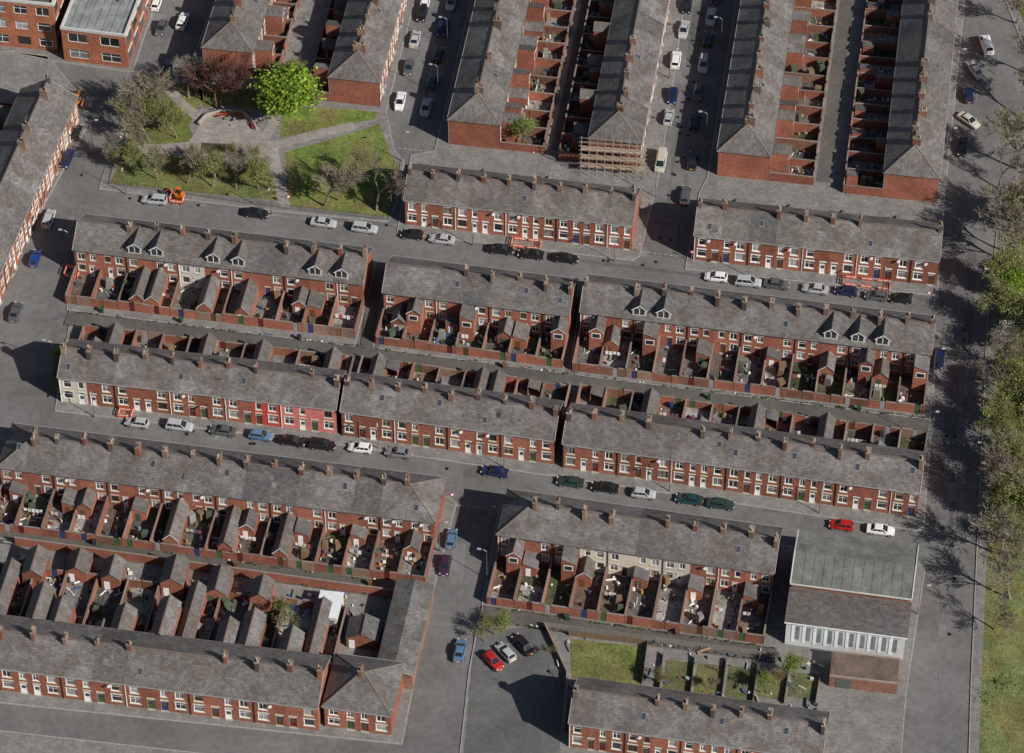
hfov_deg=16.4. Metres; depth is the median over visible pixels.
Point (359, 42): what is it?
brick terrace
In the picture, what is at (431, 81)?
parked car
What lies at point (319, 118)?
park lawn
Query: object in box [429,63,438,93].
street lamp
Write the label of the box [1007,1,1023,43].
pavement
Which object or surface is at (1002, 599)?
bare tree
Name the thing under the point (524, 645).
parked car
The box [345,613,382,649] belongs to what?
slate roofed outhouse
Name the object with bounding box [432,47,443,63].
parked car
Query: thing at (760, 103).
brick terrace
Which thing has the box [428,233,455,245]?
parked car
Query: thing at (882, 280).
roadworks barrier
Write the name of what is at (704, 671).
garden plot
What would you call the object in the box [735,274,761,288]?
parked car
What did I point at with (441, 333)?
yard clutter
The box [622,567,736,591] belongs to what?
doors
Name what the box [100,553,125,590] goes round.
slate roofed outhouse
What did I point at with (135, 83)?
bare tree
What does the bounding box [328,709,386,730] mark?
windows
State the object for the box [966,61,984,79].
parked car
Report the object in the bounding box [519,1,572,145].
back yard paving
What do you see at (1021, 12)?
grass verge
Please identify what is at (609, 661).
garden lawn
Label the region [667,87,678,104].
parked car
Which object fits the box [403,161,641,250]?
brick terrace
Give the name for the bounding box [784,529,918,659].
industrial workshop
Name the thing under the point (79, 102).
mini excavator
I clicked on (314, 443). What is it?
parked car
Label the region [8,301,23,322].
parked car
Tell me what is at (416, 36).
parked car
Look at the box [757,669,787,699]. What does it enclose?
garden plot
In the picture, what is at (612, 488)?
parked car
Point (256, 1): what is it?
windows
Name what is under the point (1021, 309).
budding tree
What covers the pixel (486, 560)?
street lamp
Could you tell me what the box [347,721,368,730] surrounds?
doors
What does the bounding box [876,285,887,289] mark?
roadworks barrier
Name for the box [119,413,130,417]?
roadworks barrier
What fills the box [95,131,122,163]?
bare tree
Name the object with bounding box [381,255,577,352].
brick terrace
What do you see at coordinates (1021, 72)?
bare tree
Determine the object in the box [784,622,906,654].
windows and cladding
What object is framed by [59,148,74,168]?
parked car
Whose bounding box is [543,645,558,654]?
garden shrub
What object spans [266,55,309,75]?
budding tree
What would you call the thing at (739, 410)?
brick yard wall
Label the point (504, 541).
windows
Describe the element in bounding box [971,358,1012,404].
bare tree
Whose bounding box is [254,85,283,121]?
budding tree
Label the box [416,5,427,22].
parked car
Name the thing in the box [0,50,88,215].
pavement
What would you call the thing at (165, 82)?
bare tree
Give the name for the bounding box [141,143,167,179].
bare tree
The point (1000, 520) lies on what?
bare tree
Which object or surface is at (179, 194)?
mini excavator
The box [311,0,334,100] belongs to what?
brick yard wall
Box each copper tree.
[178,53,235,108]
[187,66,220,97]
[219,51,260,103]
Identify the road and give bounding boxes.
[0,0,1023,752]
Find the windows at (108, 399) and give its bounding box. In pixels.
[63,363,332,428]
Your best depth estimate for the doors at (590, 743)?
535.87 m
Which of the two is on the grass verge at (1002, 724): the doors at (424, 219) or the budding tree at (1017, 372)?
the budding tree at (1017, 372)
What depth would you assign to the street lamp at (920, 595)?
552.08 m
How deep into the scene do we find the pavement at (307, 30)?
633.14 m
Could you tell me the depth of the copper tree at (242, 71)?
629.20 m
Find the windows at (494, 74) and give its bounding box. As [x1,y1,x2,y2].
[493,9,544,126]
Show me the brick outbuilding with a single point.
(864, 671)
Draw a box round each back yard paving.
[0,491,430,580]
[0,571,342,666]
[70,274,358,336]
[83,333,350,375]
[275,0,298,68]
[319,4,333,57]
[363,365,566,407]
[379,317,561,361]
[490,558,769,640]
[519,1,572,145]
[561,8,598,152]
[575,336,924,413]
[579,393,925,450]
[788,0,835,175]
[845,4,901,196]
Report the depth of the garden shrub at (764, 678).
542.64 m
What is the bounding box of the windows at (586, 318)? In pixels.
[583,316,924,386]
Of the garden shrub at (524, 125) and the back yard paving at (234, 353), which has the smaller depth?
the back yard paving at (234, 353)
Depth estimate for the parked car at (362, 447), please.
577.76 m
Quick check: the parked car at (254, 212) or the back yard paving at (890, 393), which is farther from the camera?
the parked car at (254, 212)
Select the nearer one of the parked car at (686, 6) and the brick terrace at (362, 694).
the brick terrace at (362, 694)
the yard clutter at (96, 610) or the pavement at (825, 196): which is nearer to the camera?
the yard clutter at (96, 610)
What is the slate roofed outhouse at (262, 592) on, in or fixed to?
on the pavement at (380, 607)
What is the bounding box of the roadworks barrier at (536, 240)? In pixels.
[528,238,539,242]
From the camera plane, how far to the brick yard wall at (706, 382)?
587.06 m
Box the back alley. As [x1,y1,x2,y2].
[0,0,928,663]
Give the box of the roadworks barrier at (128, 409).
[121,407,131,411]
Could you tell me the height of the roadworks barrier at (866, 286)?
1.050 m
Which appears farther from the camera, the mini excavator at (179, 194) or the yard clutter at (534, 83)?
the yard clutter at (534, 83)
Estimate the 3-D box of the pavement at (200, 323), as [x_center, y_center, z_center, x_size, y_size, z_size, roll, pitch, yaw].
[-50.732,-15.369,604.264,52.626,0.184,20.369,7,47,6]
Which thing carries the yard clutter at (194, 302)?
on the back yard paving at (187, 295)
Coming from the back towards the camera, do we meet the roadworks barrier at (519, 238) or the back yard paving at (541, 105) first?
the back yard paving at (541, 105)
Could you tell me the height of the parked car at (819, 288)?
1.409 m
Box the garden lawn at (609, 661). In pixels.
[570,639,643,684]
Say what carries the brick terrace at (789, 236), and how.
on the pavement at (825, 196)
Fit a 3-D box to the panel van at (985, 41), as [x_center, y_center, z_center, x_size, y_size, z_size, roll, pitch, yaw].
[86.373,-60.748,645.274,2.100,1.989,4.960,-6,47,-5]
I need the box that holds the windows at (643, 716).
[572,712,788,752]
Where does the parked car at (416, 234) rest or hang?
on the road
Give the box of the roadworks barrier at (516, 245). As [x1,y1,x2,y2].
[512,243,523,248]
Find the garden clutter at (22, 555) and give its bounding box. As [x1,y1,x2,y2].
[18,552,823,709]
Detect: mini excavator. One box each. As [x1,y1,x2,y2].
[75,89,83,106]
[164,186,184,201]
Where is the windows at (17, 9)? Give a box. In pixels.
[0,0,67,46]
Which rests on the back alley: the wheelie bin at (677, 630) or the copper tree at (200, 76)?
the wheelie bin at (677, 630)
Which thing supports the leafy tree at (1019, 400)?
on the grass verge at (1002, 724)
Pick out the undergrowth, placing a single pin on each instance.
(1015, 554)
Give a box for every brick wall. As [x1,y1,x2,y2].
[14,536,393,596]
[544,623,567,731]
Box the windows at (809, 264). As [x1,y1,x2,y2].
[697,220,933,279]
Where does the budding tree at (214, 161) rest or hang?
on the park lawn at (172, 176)
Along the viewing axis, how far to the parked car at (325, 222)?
613.56 m
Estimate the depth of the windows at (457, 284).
594.17 m
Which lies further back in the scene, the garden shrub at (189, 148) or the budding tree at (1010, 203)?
the garden shrub at (189, 148)
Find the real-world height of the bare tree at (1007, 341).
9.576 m
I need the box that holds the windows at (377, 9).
[376,4,403,95]
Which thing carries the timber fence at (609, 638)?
on the pavement at (861, 721)
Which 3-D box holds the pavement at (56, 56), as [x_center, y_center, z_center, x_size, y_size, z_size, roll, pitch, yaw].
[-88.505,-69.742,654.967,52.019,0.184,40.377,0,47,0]
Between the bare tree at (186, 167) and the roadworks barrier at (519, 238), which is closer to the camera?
the roadworks barrier at (519, 238)
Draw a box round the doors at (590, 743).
[588,740,660,752]
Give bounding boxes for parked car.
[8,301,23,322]
[28,249,42,267]
[41,209,56,229]
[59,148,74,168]
[70,124,82,140]
[124,416,149,429]
[141,193,167,206]
[150,0,162,11]
[155,19,167,36]
[162,52,175,69]
[165,418,193,432]
[175,12,189,30]
[209,424,236,437]
[242,207,269,219]
[248,428,272,442]
[278,434,306,448]
[308,437,336,451]
[310,216,336,229]
[347,441,372,454]
[351,220,377,234]
[384,446,412,459]
[394,91,406,110]
[400,228,423,240]
[403,58,414,75]
[409,30,421,48]
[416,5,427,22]
[419,98,432,117]
[420,0,429,8]
[426,73,436,90]
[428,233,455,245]
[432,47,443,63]
[436,18,448,37]
[438,554,451,575]
[445,0,456,11]
[445,528,457,549]
[453,638,467,662]
[480,464,508,478]
[482,650,503,671]
[487,243,513,255]
[495,642,516,662]
[511,633,535,656]
[517,248,544,260]
[552,252,578,264]
[556,475,584,488]
[591,480,618,494]
[631,486,655,500]
[663,109,674,125]
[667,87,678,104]
[670,51,681,68]
[675,492,703,506]
[677,20,689,38]
[679,185,691,205]
[681,0,691,14]
[686,151,697,170]
[689,112,700,130]
[692,83,703,101]
[697,53,708,73]
[702,31,713,47]
[704,271,727,283]
[705,7,716,26]
[706,497,734,510]
[709,0,718,4]
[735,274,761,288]
[763,277,789,290]
[802,283,828,295]
[829,518,853,531]
[834,285,857,297]
[864,290,887,302]
[866,523,894,537]
[888,292,912,304]
[932,348,944,369]
[956,137,968,156]
[957,111,980,129]
[962,87,973,103]
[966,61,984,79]
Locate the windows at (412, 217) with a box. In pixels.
[408,195,629,243]
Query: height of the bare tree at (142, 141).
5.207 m
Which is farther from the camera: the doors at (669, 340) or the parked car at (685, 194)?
the parked car at (685, 194)
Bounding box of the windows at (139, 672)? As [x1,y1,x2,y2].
[2,668,314,725]
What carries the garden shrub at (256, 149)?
on the park lawn at (172, 176)
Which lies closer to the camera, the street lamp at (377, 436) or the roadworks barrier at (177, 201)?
the street lamp at (377, 436)
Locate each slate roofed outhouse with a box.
[21,544,50,586]
[65,546,93,582]
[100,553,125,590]
[159,553,189,596]
[206,563,233,603]
[248,573,275,611]
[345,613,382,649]
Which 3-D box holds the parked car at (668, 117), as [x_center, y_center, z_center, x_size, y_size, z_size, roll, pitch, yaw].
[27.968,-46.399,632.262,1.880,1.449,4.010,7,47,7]
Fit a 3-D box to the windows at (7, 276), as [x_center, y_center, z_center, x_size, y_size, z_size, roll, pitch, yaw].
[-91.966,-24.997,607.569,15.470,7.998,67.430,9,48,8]
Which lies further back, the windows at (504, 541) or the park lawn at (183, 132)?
the park lawn at (183, 132)
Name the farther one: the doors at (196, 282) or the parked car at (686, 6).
the parked car at (686, 6)
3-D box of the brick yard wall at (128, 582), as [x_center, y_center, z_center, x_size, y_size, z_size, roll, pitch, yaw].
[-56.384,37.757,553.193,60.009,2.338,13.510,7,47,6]
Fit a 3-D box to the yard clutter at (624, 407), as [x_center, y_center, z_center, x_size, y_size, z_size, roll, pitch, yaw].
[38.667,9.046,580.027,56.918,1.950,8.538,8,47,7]
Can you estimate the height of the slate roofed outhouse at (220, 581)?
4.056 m
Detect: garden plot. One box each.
[663,659,692,691]
[694,663,724,695]
[725,666,755,699]
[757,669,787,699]
[788,672,818,699]
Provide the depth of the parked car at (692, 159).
623.65 m
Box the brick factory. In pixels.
[60,0,152,67]
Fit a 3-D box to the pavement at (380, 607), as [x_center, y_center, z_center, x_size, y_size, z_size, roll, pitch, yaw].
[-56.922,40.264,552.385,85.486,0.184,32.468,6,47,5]
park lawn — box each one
[110,154,276,200]
[127,82,205,143]
[197,82,270,112]
[280,107,377,137]
[285,124,398,216]
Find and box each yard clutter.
[0,490,428,575]
[10,577,337,654]
[73,276,357,324]
[125,341,349,370]
[356,368,565,399]
[380,315,563,363]
[492,563,765,633]
[504,0,566,152]
[564,12,598,153]
[583,337,919,407]
[618,403,923,449]
[789,3,833,175]
[846,0,900,193]
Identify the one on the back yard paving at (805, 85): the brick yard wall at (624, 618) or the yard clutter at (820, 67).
the yard clutter at (820, 67)
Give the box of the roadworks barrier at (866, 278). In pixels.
[861,276,872,281]
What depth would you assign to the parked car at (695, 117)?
630.53 m
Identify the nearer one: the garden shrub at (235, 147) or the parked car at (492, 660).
the parked car at (492, 660)
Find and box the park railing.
[108,144,399,219]
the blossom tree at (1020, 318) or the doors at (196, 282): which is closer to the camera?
the blossom tree at (1020, 318)
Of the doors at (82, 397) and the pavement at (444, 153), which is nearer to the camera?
the doors at (82, 397)
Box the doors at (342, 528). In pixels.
[35,486,399,540]
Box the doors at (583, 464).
[581,461,913,515]
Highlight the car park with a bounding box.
[464,627,563,752]
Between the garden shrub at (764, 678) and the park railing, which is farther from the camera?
the park railing
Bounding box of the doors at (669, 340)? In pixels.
[667,337,812,363]
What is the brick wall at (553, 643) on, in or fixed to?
on the road
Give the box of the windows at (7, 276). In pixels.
[0,105,77,290]
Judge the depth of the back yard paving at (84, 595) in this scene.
555.59 m
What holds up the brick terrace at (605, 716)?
on the pavement at (861, 721)
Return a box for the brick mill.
[0,0,70,50]
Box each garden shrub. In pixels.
[52,348,60,361]
[105,153,123,168]
[151,116,162,129]
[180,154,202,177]
[181,143,197,155]
[216,162,233,180]
[225,141,243,156]
[231,161,248,181]
[243,143,262,159]
[269,597,297,629]
[472,619,496,641]
[476,609,508,634]
[490,605,514,629]
[508,114,539,143]
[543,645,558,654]
[650,664,670,684]
[703,675,720,688]
[753,669,775,692]
[770,664,786,684]
[779,650,808,678]
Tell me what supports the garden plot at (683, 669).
on the pavement at (861, 721)
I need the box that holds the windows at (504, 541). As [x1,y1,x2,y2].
[501,538,769,607]
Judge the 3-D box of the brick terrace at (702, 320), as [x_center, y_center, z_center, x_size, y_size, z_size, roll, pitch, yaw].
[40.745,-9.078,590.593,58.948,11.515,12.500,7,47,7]
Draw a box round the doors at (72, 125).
[0,125,73,300]
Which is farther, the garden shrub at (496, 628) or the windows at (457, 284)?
the windows at (457, 284)
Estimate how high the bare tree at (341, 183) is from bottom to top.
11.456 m
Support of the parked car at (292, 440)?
on the road
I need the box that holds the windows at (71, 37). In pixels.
[68,0,149,62]
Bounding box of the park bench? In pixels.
[217,111,253,128]
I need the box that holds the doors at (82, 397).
[79,394,317,430]
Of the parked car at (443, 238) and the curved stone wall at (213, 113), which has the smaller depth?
the parked car at (443, 238)
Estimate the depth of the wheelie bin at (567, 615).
553.69 m
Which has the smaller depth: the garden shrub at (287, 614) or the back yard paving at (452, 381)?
the garden shrub at (287, 614)
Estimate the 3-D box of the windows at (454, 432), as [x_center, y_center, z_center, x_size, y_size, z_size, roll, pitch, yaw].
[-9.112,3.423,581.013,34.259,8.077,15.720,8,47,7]
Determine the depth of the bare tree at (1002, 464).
565.59 m
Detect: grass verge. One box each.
[969,180,1023,752]
[1015,0,1023,20]
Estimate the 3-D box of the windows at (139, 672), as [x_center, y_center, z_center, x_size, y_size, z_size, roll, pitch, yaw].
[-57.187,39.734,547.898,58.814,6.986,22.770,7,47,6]
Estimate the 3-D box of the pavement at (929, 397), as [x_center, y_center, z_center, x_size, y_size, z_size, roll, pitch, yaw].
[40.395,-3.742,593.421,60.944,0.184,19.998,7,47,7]
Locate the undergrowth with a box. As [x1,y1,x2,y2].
[977,183,1023,708]
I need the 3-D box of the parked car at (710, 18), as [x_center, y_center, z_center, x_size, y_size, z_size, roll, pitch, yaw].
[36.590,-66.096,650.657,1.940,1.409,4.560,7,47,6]
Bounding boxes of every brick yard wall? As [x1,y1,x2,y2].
[0,101,13,126]
[0,484,434,581]
[0,562,347,667]
[65,266,363,338]
[79,325,354,373]
[253,0,300,77]
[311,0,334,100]
[357,355,570,422]
[375,308,568,367]
[419,163,642,210]
[486,551,772,643]
[499,0,575,153]
[558,0,610,161]
[572,328,928,413]
[576,383,928,451]
[707,198,935,222]
[768,0,837,184]
[843,0,902,196]
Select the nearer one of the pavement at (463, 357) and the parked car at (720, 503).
the parked car at (720, 503)
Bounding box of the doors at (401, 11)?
[382,11,401,90]
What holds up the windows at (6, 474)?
in the brick terrace at (84, 473)
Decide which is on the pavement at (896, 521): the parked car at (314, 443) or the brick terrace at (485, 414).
the brick terrace at (485, 414)
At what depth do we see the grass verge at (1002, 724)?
549.76 m
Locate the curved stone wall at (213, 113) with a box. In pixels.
[197,108,257,129]
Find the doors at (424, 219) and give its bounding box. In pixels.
[422,217,628,248]
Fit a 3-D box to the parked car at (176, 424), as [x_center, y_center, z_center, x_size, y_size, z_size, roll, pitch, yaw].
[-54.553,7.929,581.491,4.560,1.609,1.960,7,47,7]
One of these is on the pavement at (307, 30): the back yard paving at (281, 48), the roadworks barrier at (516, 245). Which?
the back yard paving at (281, 48)
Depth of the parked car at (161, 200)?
617.23 m
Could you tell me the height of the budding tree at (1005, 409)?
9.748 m
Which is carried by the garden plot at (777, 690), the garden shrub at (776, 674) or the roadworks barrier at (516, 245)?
the garden shrub at (776, 674)
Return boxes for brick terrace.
[0,68,78,305]
[0,422,446,558]
[0,557,331,729]
[57,321,346,432]
[72,214,372,317]
[200,0,293,76]
[313,0,406,106]
[321,652,405,734]
[339,352,563,463]
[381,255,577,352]
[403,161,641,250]
[447,0,549,148]
[495,488,782,607]
[562,385,925,517]
[568,676,829,752]
[571,0,669,165]
[579,274,936,391]
[693,197,943,285]
[716,0,811,180]
[846,0,958,202]
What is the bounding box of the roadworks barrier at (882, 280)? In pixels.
[877,278,888,282]
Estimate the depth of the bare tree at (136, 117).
624.23 m
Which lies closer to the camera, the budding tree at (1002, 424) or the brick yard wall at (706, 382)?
the budding tree at (1002, 424)
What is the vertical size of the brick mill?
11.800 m
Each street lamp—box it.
[42,339,55,369]
[376,423,378,448]
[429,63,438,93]
[471,218,472,245]
[477,548,486,578]
[819,486,823,513]
[917,584,930,613]
[932,348,945,377]
[954,48,966,78]
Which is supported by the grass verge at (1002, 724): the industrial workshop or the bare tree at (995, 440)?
the bare tree at (995, 440)
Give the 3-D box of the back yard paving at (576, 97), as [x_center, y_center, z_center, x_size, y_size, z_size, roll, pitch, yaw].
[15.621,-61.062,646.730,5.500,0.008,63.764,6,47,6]
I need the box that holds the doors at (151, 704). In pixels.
[20,684,296,726]
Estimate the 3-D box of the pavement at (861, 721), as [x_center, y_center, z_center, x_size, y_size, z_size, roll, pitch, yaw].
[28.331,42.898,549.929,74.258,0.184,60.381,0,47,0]
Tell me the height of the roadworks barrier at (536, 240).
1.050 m
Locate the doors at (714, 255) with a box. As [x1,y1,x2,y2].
[712,252,933,284]
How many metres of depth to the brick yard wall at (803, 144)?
632.93 m
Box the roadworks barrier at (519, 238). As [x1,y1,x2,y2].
[514,236,525,240]
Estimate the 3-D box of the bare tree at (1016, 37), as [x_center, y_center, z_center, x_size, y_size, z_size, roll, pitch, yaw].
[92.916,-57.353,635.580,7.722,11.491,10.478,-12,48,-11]
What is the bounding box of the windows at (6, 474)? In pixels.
[3,443,431,558]
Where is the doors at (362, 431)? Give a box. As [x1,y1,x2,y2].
[359,428,535,460]
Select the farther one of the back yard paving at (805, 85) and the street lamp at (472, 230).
the back yard paving at (805, 85)
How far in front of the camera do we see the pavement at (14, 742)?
537.51 m
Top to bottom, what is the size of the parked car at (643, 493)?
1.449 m
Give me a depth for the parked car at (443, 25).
647.83 m
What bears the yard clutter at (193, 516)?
on the back yard paving at (83, 524)
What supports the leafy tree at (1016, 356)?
on the grass verge at (1002, 724)
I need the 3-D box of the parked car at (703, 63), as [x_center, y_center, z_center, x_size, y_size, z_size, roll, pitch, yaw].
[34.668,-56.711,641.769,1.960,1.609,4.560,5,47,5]
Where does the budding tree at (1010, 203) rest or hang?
on the grass verge at (1002, 724)
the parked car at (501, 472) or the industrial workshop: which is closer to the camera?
the industrial workshop
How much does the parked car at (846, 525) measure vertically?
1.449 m
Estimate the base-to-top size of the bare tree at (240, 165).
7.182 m
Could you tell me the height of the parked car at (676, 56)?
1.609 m
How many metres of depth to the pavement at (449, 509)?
565.87 m
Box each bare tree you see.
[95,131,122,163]
[104,92,140,133]
[114,67,170,125]
[118,102,153,141]
[129,131,153,156]
[131,69,176,117]
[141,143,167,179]
[171,52,206,98]
[179,144,204,183]
[223,150,251,188]
[312,163,369,206]
[317,160,339,200]
[346,146,370,182]
[363,144,413,210]
[968,498,1023,555]
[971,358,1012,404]
[973,160,1023,212]
[975,196,1023,251]
[977,103,1023,169]
[977,443,1023,512]
[981,544,1023,598]
[984,327,1023,361]
[985,428,1023,466]
[990,133,1023,188]
[991,201,1023,257]
[993,584,1017,632]
[997,0,1023,23]
[1007,21,1023,54]
[1010,172,1023,207]
[1013,49,1023,117]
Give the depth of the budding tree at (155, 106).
625.57 m
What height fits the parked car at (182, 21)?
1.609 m
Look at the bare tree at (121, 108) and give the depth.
625.83 m
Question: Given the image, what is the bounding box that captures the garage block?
[378,579,433,688]
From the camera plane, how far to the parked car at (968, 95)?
635.22 m
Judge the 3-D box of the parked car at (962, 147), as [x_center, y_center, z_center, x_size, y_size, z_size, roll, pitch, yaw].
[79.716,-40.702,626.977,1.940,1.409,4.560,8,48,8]
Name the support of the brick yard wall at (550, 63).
on the road
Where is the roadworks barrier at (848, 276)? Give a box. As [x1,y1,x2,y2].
[846,274,857,278]
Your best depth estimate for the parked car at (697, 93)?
635.96 m
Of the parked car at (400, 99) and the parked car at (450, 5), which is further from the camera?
the parked car at (450, 5)
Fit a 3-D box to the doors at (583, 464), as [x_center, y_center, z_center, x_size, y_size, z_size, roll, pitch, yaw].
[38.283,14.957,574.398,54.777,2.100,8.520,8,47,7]
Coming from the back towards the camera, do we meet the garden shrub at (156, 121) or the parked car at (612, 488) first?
the garden shrub at (156, 121)
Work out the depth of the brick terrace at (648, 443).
569.75 m
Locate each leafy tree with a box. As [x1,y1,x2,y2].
[247,60,326,120]
[984,516,1009,542]
[994,358,1014,382]
[997,265,1023,291]
[997,265,1023,294]
[1001,317,1023,341]
[1003,350,1023,366]
[1004,465,1023,480]
[1005,521,1023,549]
[1013,390,1023,426]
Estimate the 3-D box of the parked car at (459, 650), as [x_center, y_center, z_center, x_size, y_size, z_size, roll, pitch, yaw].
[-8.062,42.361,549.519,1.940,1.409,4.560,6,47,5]
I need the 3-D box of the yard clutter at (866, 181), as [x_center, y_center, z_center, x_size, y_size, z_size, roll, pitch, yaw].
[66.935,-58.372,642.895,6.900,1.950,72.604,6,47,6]
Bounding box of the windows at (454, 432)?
[345,394,550,458]
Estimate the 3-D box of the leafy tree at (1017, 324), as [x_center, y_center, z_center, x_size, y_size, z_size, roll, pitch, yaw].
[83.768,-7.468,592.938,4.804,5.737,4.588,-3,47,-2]
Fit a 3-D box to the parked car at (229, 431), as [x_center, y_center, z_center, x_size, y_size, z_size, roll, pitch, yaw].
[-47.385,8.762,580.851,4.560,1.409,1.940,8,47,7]
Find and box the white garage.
[318,590,343,628]
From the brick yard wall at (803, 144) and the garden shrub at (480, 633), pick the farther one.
the brick yard wall at (803, 144)
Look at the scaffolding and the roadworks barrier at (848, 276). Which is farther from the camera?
the scaffolding
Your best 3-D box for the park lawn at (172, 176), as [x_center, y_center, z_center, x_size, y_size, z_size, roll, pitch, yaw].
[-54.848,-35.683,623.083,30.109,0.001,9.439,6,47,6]
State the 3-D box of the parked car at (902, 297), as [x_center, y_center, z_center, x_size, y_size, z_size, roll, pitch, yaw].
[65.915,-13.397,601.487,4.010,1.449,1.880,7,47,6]
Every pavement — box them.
[0,10,152,72]
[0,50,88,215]
[0,438,456,591]
[0,541,412,744]
[0,730,198,752]
[55,326,931,530]
[66,259,376,345]
[99,0,414,221]
[373,292,577,372]
[396,0,682,260]
[460,505,924,752]
[568,308,939,419]
[685,0,964,295]
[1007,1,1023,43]
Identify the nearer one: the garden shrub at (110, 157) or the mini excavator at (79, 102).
the garden shrub at (110, 157)
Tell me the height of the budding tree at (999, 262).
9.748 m
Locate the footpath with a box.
[970,184,1010,752]
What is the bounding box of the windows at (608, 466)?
[566,395,915,510]
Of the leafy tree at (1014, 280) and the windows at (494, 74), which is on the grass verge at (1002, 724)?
the leafy tree at (1014, 280)
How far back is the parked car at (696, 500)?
570.26 m
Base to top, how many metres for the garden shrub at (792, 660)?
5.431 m
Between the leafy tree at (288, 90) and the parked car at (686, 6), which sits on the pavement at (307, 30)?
the leafy tree at (288, 90)
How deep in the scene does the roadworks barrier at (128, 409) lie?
584.06 m
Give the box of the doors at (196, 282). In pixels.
[90,266,356,306]
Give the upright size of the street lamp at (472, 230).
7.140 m
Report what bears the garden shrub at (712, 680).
on the garden plot at (704, 671)
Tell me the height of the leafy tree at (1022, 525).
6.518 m
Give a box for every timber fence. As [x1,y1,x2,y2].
[543,622,779,657]
[569,631,647,681]
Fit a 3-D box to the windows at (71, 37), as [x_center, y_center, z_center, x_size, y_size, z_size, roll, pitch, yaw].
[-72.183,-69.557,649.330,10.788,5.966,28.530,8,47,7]
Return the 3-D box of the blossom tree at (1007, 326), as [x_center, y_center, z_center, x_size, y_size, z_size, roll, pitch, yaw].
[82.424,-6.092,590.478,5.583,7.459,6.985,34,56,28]
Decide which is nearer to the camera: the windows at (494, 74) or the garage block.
the garage block
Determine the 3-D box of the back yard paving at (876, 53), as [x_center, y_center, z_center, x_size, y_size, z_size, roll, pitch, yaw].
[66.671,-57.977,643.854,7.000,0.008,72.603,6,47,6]
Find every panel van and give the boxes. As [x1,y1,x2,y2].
[654,147,667,172]
[978,35,993,54]
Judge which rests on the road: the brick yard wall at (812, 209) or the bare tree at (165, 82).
the brick yard wall at (812, 209)
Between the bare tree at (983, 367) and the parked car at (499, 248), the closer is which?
the bare tree at (983, 367)
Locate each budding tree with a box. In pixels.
[111,141,145,174]
[133,88,178,129]
[157,100,190,138]
[190,148,227,186]
[241,148,277,188]
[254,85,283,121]
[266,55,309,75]
[975,280,1023,320]
[975,391,1023,439]
[975,410,1019,453]
[978,239,1023,290]
[990,467,1023,522]
[992,355,1023,401]
[998,381,1023,418]
[999,426,1023,469]
[1001,189,1023,232]
[1001,469,1023,524]
[1015,299,1023,331]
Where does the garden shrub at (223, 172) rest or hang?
on the park lawn at (172, 176)
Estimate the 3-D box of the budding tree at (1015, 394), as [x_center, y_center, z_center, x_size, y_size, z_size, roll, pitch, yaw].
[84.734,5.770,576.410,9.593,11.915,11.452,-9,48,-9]
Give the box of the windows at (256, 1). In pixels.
[253,0,287,55]
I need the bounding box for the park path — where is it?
[119,76,355,207]
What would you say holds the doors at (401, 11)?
in the brick terrace at (359, 42)
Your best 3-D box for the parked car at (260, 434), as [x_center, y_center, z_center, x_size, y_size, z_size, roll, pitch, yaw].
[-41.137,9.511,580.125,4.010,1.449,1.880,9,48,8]
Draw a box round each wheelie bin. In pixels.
[565,613,569,620]
[675,628,679,635]
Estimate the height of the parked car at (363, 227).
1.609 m
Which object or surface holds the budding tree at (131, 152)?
on the park lawn at (172, 176)
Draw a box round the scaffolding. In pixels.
[578,136,647,178]
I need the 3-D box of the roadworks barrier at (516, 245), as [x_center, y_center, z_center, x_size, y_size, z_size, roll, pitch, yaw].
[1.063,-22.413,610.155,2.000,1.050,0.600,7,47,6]
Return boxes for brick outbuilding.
[829,650,900,693]
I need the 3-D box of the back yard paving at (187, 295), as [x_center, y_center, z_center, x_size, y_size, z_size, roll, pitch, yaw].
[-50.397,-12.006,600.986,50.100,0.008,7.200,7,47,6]
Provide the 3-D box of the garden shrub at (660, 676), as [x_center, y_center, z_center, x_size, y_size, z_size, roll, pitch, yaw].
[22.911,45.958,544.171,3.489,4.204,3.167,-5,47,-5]
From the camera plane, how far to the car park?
543.62 m
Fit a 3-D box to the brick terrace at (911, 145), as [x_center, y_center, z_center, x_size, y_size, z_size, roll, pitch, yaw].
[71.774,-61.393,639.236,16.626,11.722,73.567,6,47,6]
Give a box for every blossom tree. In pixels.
[986,317,1022,351]
[1001,311,1023,329]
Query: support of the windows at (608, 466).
in the brick terrace at (648, 443)
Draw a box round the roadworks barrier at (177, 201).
[170,199,180,205]
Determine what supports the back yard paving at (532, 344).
on the pavement at (463, 357)
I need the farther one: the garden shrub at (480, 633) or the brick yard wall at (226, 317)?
the brick yard wall at (226, 317)
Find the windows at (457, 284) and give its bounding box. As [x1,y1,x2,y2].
[386,280,562,348]
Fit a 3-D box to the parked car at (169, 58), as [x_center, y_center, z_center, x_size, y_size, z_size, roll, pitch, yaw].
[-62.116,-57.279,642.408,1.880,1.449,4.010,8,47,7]
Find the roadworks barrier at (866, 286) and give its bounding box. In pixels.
[860,284,871,290]
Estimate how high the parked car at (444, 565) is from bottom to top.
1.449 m
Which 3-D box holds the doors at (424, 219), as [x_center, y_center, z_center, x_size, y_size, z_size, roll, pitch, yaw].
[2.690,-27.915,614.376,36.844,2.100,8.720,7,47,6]
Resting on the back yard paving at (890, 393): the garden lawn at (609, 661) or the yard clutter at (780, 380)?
the yard clutter at (780, 380)
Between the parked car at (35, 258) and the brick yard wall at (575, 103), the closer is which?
the parked car at (35, 258)
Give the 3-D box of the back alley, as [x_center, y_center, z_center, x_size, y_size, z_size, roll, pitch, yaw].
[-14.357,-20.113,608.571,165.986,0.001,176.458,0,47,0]
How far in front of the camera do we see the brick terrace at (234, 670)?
540.64 m
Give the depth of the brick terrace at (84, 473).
565.25 m
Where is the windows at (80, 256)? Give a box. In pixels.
[77,253,347,316]

